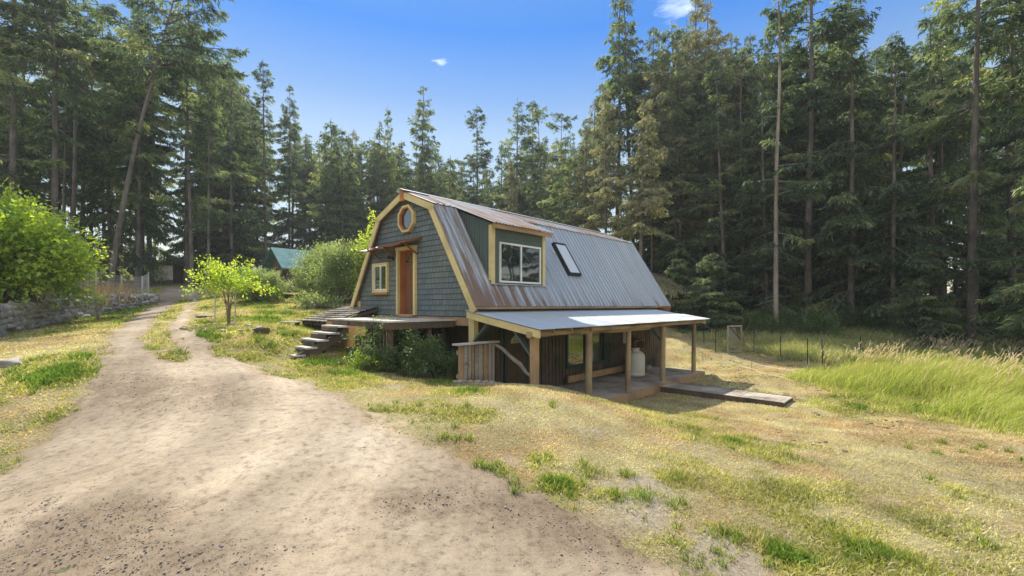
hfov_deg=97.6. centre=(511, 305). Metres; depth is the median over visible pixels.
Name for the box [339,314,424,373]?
leafy shrub
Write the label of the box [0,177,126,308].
leafy bush
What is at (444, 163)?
fir tree
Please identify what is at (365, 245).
leafy shrub
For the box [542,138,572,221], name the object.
fir tree
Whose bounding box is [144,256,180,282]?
forest shrub
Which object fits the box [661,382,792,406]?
plank walkway
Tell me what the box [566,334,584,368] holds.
porch window
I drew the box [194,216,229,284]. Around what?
young fir
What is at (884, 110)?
fir tree
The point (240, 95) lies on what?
fir tree
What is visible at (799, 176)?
fir tree
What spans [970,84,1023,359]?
fir tree
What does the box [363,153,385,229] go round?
fir tree
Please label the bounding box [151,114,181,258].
fir tree
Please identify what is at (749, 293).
young fir
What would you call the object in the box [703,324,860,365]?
wire fence
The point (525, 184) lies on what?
fir tree
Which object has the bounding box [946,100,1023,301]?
fir tree
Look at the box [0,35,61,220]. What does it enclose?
fir tree
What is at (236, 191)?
fir tree
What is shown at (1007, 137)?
fir tree
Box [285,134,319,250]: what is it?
fir tree
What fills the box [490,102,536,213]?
fir tree
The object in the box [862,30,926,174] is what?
fir tree
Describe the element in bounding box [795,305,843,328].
forest shrub
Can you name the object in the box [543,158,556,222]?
fir tree
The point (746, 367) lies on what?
fence rope
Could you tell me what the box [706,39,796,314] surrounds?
fir tree
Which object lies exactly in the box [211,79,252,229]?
fir tree
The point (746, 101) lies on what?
fir tree
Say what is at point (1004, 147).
fir tree
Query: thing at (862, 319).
forest shrub
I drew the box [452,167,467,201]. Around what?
fir tree
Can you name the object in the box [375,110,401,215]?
fir tree
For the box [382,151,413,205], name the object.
fir tree
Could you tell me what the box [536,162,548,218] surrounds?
fir tree
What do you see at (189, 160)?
fir tree
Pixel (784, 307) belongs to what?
forest shrub
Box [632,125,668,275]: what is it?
fir tree
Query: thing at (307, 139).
fir tree
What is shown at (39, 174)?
fir tree
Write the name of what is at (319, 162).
fir tree
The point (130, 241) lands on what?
fir tree
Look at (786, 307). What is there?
forest shrub
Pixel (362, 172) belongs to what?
fir tree
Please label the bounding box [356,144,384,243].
fir tree
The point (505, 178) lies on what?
fir tree
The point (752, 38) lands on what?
fir tree
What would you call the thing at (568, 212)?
fir tree
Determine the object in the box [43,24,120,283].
fir tree
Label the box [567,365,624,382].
leaning plank
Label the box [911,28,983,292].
fir tree
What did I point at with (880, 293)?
young fir
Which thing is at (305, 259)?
leafy shrub
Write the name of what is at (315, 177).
fir tree
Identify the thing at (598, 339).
porch window
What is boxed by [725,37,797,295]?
fir tree
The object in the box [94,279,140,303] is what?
dry weeds
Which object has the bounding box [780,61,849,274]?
fir tree
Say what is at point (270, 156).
fir tree
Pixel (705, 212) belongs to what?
fir tree
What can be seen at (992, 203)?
fir tree
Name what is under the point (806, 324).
forest shrub
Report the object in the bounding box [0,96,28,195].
fir tree
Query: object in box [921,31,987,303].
fir tree
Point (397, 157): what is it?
fir tree
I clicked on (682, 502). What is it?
green tufts
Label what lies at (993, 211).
fir tree
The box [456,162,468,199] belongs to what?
fir tree
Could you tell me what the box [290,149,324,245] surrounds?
fir tree
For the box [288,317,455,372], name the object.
entry landing
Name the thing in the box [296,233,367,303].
leafy shrub
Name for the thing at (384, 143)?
fir tree
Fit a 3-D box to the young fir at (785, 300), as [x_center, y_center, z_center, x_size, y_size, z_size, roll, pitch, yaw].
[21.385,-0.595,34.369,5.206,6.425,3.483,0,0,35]
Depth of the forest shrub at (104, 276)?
50.95 m
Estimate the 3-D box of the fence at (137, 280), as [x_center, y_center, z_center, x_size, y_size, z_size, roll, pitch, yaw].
[-23.294,-1.132,26.518,0.370,2.451,12.288,0,0,-25]
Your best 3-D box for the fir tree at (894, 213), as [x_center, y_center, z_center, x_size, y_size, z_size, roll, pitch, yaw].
[24.351,-7.082,28.384,5.728,19.946,7.005,0,1,39]
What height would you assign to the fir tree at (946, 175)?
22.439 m
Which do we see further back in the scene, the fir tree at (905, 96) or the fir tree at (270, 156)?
the fir tree at (270, 156)
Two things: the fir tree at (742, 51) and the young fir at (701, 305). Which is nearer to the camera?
the young fir at (701, 305)
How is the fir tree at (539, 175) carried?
on the ground at (748, 563)
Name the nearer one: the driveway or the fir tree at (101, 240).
the driveway
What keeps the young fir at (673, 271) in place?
on the ground at (748, 563)
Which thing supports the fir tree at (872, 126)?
on the ground at (748, 563)
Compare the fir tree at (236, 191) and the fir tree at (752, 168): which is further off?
the fir tree at (236, 191)
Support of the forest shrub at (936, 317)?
on the ground at (748, 563)
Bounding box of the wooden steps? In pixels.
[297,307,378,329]
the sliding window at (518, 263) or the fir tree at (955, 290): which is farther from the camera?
the fir tree at (955, 290)
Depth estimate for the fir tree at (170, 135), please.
43.14 m
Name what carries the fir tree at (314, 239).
on the ground at (748, 563)
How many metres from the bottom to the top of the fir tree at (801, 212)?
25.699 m
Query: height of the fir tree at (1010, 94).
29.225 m
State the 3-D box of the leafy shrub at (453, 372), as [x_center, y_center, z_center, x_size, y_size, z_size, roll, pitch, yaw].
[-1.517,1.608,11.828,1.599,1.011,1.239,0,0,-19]
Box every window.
[371,262,388,294]
[398,204,415,232]
[499,242,540,283]
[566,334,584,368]
[592,333,605,364]
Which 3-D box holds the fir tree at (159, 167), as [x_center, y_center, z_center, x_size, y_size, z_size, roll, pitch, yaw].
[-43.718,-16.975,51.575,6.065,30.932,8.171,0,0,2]
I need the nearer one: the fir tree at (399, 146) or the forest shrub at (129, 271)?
the forest shrub at (129, 271)
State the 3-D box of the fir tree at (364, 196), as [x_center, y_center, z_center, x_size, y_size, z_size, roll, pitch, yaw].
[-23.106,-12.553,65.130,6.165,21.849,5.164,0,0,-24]
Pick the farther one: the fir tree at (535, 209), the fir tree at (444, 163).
the fir tree at (444, 163)
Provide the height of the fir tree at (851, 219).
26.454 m
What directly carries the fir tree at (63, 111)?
on the ground at (748, 563)
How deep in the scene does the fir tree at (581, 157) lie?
41.93 m
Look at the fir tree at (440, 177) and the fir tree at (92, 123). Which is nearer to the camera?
the fir tree at (92, 123)
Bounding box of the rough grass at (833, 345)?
[687,319,1022,364]
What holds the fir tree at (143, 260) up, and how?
on the ground at (748, 563)
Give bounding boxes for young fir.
[118,245,145,281]
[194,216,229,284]
[663,258,695,328]
[670,254,755,337]
[705,244,754,316]
[740,270,763,316]
[755,256,785,311]
[761,256,815,312]
[814,258,846,315]
[845,264,889,319]
[875,249,983,350]
[960,233,1007,313]
[979,238,1023,312]
[980,268,1019,310]
[984,265,1022,317]
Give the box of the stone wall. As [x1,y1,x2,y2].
[0,291,158,336]
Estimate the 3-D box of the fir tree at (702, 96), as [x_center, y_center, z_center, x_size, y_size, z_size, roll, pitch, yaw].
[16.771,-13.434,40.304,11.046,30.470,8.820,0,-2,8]
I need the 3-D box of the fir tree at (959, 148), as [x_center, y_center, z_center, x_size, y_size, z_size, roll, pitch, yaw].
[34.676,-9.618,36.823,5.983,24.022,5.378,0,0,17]
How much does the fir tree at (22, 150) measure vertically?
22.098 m
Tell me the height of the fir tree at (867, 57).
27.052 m
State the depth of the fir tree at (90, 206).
42.58 m
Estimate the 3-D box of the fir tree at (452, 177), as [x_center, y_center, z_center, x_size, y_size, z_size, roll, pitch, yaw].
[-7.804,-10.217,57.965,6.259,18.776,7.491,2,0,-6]
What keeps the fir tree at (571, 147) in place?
on the ground at (748, 563)
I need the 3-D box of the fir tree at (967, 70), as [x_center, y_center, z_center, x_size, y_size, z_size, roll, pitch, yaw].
[35.963,-11.188,38.227,10.592,26.860,6.966,0,0,6]
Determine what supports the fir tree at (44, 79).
on the ground at (748, 563)
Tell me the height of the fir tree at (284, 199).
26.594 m
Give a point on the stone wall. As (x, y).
(14, 316)
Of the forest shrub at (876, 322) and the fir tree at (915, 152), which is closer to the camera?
the forest shrub at (876, 322)
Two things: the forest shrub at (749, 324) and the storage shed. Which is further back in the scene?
the storage shed
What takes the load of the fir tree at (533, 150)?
on the ground at (748, 563)
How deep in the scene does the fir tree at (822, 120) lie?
39.30 m
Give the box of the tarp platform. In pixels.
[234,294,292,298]
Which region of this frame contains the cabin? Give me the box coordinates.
[261,247,314,292]
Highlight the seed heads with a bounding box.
[817,332,1023,390]
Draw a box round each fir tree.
[0,0,80,203]
[0,0,125,297]
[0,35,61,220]
[0,67,50,222]
[0,68,48,216]
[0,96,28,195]
[2,0,128,239]
[3,76,38,187]
[18,52,97,215]
[19,76,67,217]
[20,31,116,238]
[25,58,100,284]
[27,47,94,284]
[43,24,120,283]
[44,4,116,284]
[59,7,161,284]
[59,29,116,252]
[59,81,172,280]
[63,0,249,290]
[76,119,133,261]
[83,0,203,282]
[88,6,179,283]
[94,14,190,270]
[94,23,155,282]
[97,41,170,285]
[97,50,168,242]
[107,51,182,282]
[134,0,235,282]
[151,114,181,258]
[152,38,224,287]
[165,94,243,259]
[166,44,234,258]
[174,39,230,245]
[185,75,241,287]
[192,52,273,273]
[193,61,257,281]
[205,84,251,133]
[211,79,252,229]
[217,60,301,272]
[219,84,262,266]
[221,89,267,266]
[228,100,276,269]
[233,107,279,267]
[235,102,278,269]
[263,83,311,250]
[273,123,309,249]
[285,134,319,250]
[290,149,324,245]
[293,135,327,248]
[296,143,320,249]
[297,138,330,242]
[299,131,345,249]
[307,118,357,247]
[307,142,354,243]
[308,135,346,249]
[322,129,364,252]
[332,135,367,247]
[333,159,359,248]
[336,141,377,239]
[343,129,362,173]
[345,150,370,240]
[346,147,371,233]
[353,160,366,242]
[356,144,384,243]
[358,122,397,234]
[359,138,384,239]
[361,145,389,237]
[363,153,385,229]
[374,155,395,204]
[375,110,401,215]
[380,137,394,205]
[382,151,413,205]
[387,144,404,200]
[389,87,448,195]
[391,174,405,198]
[394,140,409,187]
[404,153,431,193]
[410,144,440,196]
[415,140,446,195]
[427,150,455,197]
[429,162,444,197]
[440,155,460,200]
[441,161,462,201]
[451,106,506,208]
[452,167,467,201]
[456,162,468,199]
[461,152,485,203]
[474,163,492,205]
[478,168,496,208]
[489,145,509,209]
[489,158,525,211]
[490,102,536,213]
[492,171,504,208]
[502,159,518,213]
[504,176,526,212]
[507,100,558,216]
[512,148,533,216]
[517,104,549,218]
[517,148,555,220]
[521,166,530,215]
[523,156,549,206]
[525,163,541,217]
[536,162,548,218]
[537,134,589,224]
[538,113,581,221]
[538,167,572,222]
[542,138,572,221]
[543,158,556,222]
[551,131,596,214]
[552,157,594,230]
[563,124,603,229]
[564,128,609,231]
[564,150,595,224]
[567,98,624,233]
[570,120,607,215]
[576,111,621,228]
[577,89,626,233]
[591,0,655,237]
[595,0,660,242]
[607,29,700,266]
[607,161,630,241]
[608,99,694,328]
[616,26,689,271]
[619,206,657,267]
[623,122,688,272]
[626,105,685,270]
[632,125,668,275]
[635,0,756,285]
[635,24,740,290]
[635,49,717,274]
[635,50,724,283]
[641,0,768,275]
[643,89,721,310]
[665,25,718,285]
[669,54,779,312]
[677,75,732,285]
[690,48,728,274]
[691,36,769,261]
[701,54,783,314]
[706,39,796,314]
[717,35,794,242]
[723,59,816,307]
[724,40,818,299]
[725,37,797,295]
[726,53,809,328]
[737,59,816,295]
[741,0,831,328]
[757,0,891,316]
[764,73,816,258]
[768,44,889,289]
[769,59,821,224]
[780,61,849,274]
[788,0,932,329]
[796,37,889,314]
[800,35,896,236]
[813,54,889,300]
[835,48,938,305]
[842,35,966,283]
[846,38,957,350]
[855,40,955,307]
[855,50,885,214]
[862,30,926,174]
[862,35,922,145]
[864,85,929,300]
[868,57,927,184]
[869,0,1023,348]
[872,15,1023,348]
[874,109,935,293]
[896,25,1006,294]
[902,23,971,284]
[905,156,947,294]
[906,36,990,315]
[908,48,986,317]
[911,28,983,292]
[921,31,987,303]
[924,68,1015,316]
[944,49,1003,196]
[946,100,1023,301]
[949,0,1023,329]
[949,23,1023,312]
[950,0,1023,348]
[950,143,1007,307]
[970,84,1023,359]
[983,66,1015,233]
[985,45,1023,232]
[998,118,1023,209]
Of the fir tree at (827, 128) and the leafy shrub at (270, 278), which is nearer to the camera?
the leafy shrub at (270, 278)
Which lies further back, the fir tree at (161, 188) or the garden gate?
the fir tree at (161, 188)
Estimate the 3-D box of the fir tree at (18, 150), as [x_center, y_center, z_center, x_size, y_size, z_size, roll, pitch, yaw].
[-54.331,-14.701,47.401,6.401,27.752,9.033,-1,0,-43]
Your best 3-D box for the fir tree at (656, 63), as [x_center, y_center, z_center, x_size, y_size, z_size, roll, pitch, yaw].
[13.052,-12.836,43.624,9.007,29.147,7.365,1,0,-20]
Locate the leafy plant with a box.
[343,347,382,372]
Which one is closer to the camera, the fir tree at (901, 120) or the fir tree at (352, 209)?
the fir tree at (901, 120)
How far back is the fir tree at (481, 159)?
63.50 m
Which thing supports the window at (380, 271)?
in the barn house
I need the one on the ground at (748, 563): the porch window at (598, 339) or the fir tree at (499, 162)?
the fir tree at (499, 162)
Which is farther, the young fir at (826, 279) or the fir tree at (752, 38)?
the fir tree at (752, 38)
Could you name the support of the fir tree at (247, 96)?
on the ground at (748, 563)
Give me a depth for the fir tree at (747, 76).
33.98 m
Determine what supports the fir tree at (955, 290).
on the ground at (748, 563)
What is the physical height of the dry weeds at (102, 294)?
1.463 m
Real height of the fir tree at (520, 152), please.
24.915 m
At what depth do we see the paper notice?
18.23 m
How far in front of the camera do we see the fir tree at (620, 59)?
45.38 m
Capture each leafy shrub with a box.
[228,266,293,302]
[282,288,348,308]
[285,239,349,296]
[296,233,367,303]
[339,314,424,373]
[342,203,375,293]
[354,344,393,373]
[385,326,457,379]
[428,348,481,380]
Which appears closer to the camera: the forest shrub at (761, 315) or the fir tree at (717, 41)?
the forest shrub at (761, 315)
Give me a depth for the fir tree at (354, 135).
78.20 m
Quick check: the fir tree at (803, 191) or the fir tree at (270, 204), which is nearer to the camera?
the fir tree at (803, 191)
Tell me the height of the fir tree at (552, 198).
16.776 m
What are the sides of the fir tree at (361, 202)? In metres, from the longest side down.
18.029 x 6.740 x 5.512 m
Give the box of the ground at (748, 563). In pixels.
[0,283,1023,575]
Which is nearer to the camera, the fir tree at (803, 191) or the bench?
the bench
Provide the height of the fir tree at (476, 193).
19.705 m
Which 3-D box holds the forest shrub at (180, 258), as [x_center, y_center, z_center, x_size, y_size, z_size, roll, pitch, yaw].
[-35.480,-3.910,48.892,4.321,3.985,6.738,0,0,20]
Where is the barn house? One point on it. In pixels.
(546, 302)
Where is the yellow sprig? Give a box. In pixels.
[85,291,113,319]
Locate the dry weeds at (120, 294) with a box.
[78,277,133,302]
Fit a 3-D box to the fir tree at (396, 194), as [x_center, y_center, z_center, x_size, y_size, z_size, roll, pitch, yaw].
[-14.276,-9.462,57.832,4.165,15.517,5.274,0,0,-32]
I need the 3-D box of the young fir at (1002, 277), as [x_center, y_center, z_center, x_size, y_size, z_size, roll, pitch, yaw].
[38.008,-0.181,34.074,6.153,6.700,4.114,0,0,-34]
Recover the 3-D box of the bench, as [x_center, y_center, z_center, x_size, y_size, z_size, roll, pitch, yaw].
[-7.653,0.633,15.483,0.640,0.150,0.260,0,0,6]
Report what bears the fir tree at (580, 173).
on the ground at (748, 563)
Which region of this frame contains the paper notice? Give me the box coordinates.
[623,332,625,342]
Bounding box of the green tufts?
[0,314,1022,575]
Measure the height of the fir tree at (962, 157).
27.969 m
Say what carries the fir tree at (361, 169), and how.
on the ground at (748, 563)
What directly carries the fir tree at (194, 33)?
on the ground at (748, 563)
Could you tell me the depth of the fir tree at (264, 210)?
49.22 m
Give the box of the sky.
[0,0,1023,294]
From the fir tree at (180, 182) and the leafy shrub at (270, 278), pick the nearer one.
the leafy shrub at (270, 278)
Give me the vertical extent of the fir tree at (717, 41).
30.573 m
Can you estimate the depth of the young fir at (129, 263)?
56.71 m
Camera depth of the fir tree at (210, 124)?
35.90 m
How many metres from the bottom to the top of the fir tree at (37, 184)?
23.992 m
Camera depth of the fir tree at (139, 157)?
38.06 m
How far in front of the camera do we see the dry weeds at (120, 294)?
24.03 m
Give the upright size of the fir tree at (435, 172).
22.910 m
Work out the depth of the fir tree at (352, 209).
52.53 m
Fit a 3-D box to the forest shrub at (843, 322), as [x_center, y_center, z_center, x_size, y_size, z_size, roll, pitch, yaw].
[21.694,1.141,30.451,4.654,2.611,3.228,0,0,17]
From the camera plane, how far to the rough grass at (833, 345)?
25.55 m
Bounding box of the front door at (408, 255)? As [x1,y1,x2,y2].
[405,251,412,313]
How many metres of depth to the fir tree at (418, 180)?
61.68 m
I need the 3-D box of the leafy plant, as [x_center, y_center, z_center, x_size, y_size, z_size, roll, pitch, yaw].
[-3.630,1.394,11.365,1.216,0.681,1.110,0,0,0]
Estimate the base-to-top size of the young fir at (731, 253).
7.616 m
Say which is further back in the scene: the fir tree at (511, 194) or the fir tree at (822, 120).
the fir tree at (511, 194)
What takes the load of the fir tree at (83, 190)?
on the ground at (748, 563)
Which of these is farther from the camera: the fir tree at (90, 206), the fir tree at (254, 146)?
the fir tree at (254, 146)
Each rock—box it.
[0,356,22,367]
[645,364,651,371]
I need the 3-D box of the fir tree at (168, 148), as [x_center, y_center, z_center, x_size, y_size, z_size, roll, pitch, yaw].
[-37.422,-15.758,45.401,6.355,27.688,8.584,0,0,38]
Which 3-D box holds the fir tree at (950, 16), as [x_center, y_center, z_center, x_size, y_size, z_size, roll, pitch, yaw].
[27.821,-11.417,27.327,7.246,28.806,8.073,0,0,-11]
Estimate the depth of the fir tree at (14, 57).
30.74 m
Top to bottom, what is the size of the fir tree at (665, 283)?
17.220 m
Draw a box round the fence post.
[820,331,825,367]
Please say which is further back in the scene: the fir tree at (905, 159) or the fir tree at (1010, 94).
the fir tree at (905, 159)
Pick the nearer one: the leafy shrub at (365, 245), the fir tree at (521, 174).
the leafy shrub at (365, 245)
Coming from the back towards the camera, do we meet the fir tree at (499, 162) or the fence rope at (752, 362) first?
the fir tree at (499, 162)
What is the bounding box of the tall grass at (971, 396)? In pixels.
[784,343,1023,436]
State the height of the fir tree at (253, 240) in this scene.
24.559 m
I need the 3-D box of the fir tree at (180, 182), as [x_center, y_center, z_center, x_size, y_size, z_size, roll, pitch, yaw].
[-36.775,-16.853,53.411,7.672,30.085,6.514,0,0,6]
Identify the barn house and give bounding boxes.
[350,188,709,402]
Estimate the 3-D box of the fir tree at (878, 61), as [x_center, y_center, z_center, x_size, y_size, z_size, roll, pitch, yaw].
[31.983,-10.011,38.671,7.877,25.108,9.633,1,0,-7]
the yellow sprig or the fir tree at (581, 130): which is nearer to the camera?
the yellow sprig
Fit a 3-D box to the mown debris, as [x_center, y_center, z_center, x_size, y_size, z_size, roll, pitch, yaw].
[9.151,2.747,15.430,3.760,0.503,16.879,0,0,16]
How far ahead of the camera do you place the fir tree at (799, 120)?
34.77 m
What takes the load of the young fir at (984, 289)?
on the ground at (748, 563)
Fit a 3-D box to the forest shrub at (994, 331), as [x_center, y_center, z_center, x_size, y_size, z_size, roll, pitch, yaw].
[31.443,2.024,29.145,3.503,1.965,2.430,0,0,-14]
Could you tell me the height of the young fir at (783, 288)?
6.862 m
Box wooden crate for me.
[254,328,269,332]
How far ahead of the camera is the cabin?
33.70 m
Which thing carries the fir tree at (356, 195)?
on the ground at (748, 563)
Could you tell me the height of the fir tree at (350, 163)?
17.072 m
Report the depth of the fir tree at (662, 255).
37.52 m
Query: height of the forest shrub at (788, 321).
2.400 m
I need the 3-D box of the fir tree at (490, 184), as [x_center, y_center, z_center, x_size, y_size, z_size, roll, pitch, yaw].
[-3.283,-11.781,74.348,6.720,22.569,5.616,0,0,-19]
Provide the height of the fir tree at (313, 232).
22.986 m
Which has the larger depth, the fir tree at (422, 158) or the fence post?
the fir tree at (422, 158)
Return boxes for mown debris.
[701,358,953,452]
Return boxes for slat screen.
[452,340,499,380]
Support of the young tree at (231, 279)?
on the ground at (748, 563)
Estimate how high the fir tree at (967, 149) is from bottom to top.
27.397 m
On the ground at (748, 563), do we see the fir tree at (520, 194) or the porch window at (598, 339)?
the fir tree at (520, 194)
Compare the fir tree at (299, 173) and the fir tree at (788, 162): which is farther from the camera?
the fir tree at (299, 173)
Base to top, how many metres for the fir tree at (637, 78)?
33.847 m
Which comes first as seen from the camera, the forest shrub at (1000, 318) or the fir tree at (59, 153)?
the forest shrub at (1000, 318)
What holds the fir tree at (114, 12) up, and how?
on the ground at (748, 563)
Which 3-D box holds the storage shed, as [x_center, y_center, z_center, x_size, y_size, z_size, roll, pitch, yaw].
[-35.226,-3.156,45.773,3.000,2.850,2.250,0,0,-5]
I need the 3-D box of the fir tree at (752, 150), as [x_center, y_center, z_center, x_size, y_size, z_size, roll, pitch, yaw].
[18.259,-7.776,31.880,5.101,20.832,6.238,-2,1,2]
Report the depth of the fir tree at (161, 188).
43.54 m
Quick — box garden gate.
[727,325,760,353]
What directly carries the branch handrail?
attached to the barn house
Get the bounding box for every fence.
[69,271,148,295]
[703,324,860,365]
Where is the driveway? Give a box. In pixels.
[0,287,685,575]
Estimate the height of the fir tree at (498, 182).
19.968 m
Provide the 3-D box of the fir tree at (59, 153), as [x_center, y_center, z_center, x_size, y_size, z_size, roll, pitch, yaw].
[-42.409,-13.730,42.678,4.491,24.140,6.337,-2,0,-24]
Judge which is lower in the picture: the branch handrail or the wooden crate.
the branch handrail
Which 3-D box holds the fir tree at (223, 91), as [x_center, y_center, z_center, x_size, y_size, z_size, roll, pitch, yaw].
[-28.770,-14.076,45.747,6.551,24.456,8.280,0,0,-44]
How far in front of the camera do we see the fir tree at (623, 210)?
53.98 m
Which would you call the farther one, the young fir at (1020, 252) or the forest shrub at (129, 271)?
the forest shrub at (129, 271)
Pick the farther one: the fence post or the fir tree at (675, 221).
the fir tree at (675, 221)
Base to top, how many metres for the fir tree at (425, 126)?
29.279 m
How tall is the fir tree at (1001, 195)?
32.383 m
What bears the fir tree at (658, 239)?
on the ground at (748, 563)
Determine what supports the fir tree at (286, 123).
on the ground at (748, 563)
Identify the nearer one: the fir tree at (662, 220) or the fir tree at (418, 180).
the fir tree at (662, 220)
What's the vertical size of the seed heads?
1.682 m
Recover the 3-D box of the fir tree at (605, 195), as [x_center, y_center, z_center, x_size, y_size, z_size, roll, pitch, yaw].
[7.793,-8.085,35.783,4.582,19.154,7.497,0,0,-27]
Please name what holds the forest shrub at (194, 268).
on the ground at (748, 563)
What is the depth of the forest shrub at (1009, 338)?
28.19 m
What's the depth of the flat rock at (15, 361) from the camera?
9.68 m
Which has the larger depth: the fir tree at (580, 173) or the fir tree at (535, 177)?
the fir tree at (535, 177)
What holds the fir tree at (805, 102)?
on the ground at (748, 563)
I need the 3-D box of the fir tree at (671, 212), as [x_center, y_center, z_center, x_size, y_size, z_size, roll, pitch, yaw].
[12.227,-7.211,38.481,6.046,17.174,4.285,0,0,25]
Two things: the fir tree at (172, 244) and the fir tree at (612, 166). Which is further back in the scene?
the fir tree at (172, 244)
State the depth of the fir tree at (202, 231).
51.29 m
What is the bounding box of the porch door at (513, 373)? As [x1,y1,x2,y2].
[504,329,527,383]
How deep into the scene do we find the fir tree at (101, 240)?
58.38 m
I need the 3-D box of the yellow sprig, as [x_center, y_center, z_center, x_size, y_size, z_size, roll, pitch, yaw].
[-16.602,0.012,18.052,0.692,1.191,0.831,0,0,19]
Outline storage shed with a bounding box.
[153,261,183,282]
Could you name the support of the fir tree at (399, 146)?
on the ground at (748, 563)
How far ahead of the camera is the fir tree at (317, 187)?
51.97 m
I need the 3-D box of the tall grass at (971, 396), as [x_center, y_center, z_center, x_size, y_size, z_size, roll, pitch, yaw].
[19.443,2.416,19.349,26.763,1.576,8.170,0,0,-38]
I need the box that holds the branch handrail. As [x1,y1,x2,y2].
[494,343,529,376]
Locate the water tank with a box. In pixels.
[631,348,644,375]
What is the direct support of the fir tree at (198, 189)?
on the ground at (748, 563)
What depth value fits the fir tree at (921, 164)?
57.03 m
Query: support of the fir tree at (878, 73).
on the ground at (748, 563)
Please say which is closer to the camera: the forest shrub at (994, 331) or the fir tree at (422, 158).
the forest shrub at (994, 331)
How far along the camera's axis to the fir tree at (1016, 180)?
39.21 m
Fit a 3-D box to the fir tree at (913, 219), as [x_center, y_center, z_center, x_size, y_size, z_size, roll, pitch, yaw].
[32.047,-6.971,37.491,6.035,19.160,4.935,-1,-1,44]
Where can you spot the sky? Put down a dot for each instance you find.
(349, 63)
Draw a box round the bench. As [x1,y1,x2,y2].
[280,321,300,325]
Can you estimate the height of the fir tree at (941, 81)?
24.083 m
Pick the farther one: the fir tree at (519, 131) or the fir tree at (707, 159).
the fir tree at (519, 131)
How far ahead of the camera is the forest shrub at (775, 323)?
28.65 m
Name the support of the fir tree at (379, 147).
on the ground at (748, 563)
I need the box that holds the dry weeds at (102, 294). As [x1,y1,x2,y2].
[53,281,119,305]
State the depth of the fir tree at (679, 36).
44.25 m
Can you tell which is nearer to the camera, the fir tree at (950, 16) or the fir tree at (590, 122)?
the fir tree at (950, 16)
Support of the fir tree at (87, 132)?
on the ground at (748, 563)
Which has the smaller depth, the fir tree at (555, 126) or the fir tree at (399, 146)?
the fir tree at (555, 126)
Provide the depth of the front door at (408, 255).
14.82 m
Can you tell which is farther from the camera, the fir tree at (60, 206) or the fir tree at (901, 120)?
the fir tree at (60, 206)
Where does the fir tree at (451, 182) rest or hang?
on the ground at (748, 563)
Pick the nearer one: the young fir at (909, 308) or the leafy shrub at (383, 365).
the leafy shrub at (383, 365)
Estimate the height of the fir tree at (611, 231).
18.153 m
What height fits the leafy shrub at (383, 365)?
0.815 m
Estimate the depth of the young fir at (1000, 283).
33.00 m
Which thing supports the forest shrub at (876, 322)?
on the ground at (748, 563)
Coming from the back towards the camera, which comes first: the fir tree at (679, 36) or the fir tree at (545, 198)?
the fir tree at (545, 198)
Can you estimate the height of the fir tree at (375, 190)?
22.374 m
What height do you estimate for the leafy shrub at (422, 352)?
1.468 m
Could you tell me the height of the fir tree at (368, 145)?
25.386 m
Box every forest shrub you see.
[67,254,132,283]
[103,257,134,282]
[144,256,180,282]
[162,252,206,275]
[177,261,198,282]
[687,316,723,331]
[716,308,774,336]
[753,307,796,331]
[753,309,779,325]
[754,312,798,338]
[756,301,797,324]
[759,303,796,327]
[787,305,848,338]
[794,305,873,331]
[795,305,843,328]
[843,305,887,330]
[858,312,913,336]
[912,312,957,337]
[976,308,1005,331]
[977,322,1004,339]
[992,319,1023,344]
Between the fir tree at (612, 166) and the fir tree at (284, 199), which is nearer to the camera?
the fir tree at (612, 166)
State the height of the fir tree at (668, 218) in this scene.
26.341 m
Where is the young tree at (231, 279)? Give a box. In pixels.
[179,254,286,324]
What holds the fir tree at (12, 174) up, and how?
on the ground at (748, 563)
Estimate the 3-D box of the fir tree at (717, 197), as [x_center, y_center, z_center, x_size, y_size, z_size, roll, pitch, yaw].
[15.368,-8.444,33.450,7.615,21.178,5.244,0,0,22]
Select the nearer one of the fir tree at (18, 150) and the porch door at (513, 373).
the porch door at (513, 373)
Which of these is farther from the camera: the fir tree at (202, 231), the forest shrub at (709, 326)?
the fir tree at (202, 231)
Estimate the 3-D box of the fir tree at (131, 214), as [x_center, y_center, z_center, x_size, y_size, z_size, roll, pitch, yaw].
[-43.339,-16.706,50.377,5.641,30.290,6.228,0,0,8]
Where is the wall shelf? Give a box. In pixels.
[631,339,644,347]
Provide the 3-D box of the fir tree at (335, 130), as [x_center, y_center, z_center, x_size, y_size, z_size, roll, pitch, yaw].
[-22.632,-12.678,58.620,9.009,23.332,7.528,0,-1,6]
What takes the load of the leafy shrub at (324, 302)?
on the ground at (748, 563)
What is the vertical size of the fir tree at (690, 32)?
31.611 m
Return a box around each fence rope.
[691,349,813,375]
[697,354,794,380]
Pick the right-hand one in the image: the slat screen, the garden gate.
the garden gate

